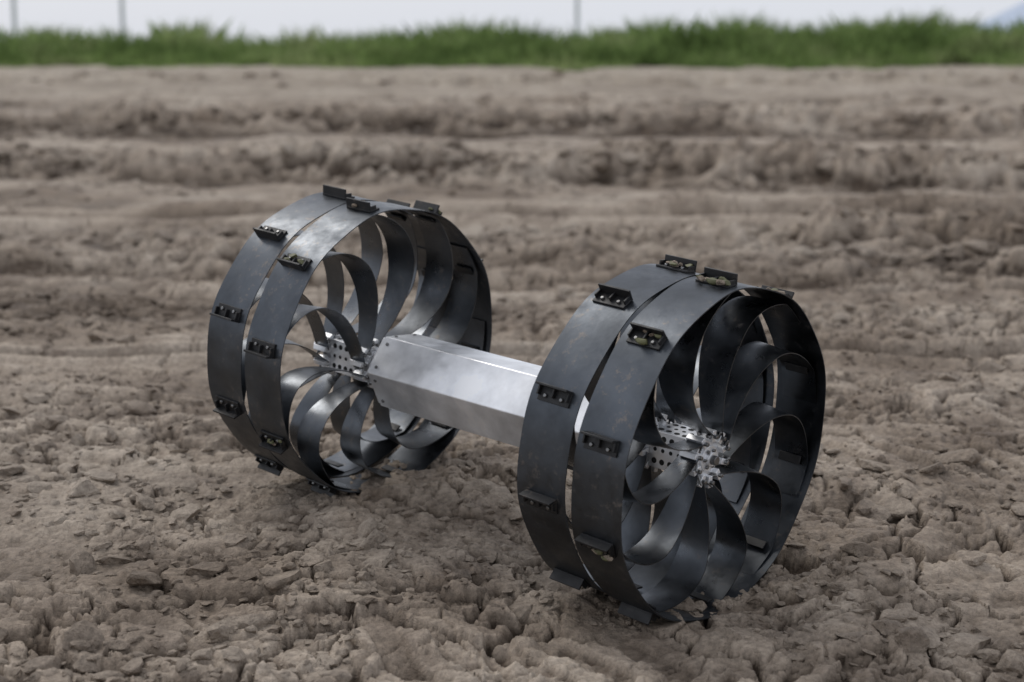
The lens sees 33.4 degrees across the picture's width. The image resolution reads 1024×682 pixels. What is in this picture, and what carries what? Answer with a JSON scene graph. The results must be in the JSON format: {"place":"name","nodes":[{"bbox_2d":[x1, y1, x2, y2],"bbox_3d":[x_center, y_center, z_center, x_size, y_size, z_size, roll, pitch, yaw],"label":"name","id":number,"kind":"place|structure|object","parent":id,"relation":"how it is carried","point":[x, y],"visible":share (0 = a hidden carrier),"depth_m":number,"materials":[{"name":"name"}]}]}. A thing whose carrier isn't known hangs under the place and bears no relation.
{"place":"outdoors","nodes":[
{"label":"outdoors","id":0,"kind":"place"},
{"bbox_2d":[0,65,1023,681],"bbox_3d":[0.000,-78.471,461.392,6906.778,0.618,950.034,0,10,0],"label":"ground","id":1,"kind":"structure","parent":0,"point":[418,637],"depth_m":4.76,"materials":[{"name":"brown soil"}]},
{"bbox_2d":[11,0,16,39],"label":"utility pole","id":2,"kind":"object","parent":1,"relation":"on","point":[14,13],"visible":0.5,"depth_m":73.61,"materials":[{"name":"grey"}]},
{"bbox_2d":[120,0,125,39],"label":"utility pole","id":3,"kind":"object","parent":1,"relation":"on","point":[122,19],"visible":0.5,"depth_m":76.57,"materials":[{"name":"grey"}]},
{"bbox_2d":[0,6,1023,70],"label":"grass","id":4,"kind":"structure","parent":1,"relation":"on","point":[883,44],"depth_m":39.65,"materials":[{"name":"green plant"}]},
{"bbox_2d":[0,70,1023,681],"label":"mud clods","id":5,"kind":"object","parent":1,"relation":"on","point":[88,636],"visible":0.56,"depth_m":3.08,"materials":[{"name":"brown soil"}]},
{"bbox_2d":[207,185,825,624],"bbox_3d":[-0.014,0.076,2.813,0.952,0.626,0.546,9,13,41],"label":"two wheeled rover","id":6,"kind":"object","parent":1,"relation":"on","point":[597,421],"visible":0.98,"depth_m":2.71,"materials":[{"name":"metal"}]},
{"bbox_2d":[575,0,578,35],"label":"utility pole","id":7,"kind":"object","parent":1,"relation":"on","point":[577,14],"visible":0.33,"depth_m":83.43,"materials":[{"name":"grey"}]},
{"bbox_2d":[0,0,1023,42],"label":"sky","id":8,"kind":"structure","parent":0,"point":[264,17],"materials":[{"name":"white"}]},
{"bbox_2d":[973,1,1023,30],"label":"distant hill","id":9,"kind":"structure","parent":0,"point":[1011,14],"depth_m":631.01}
]}

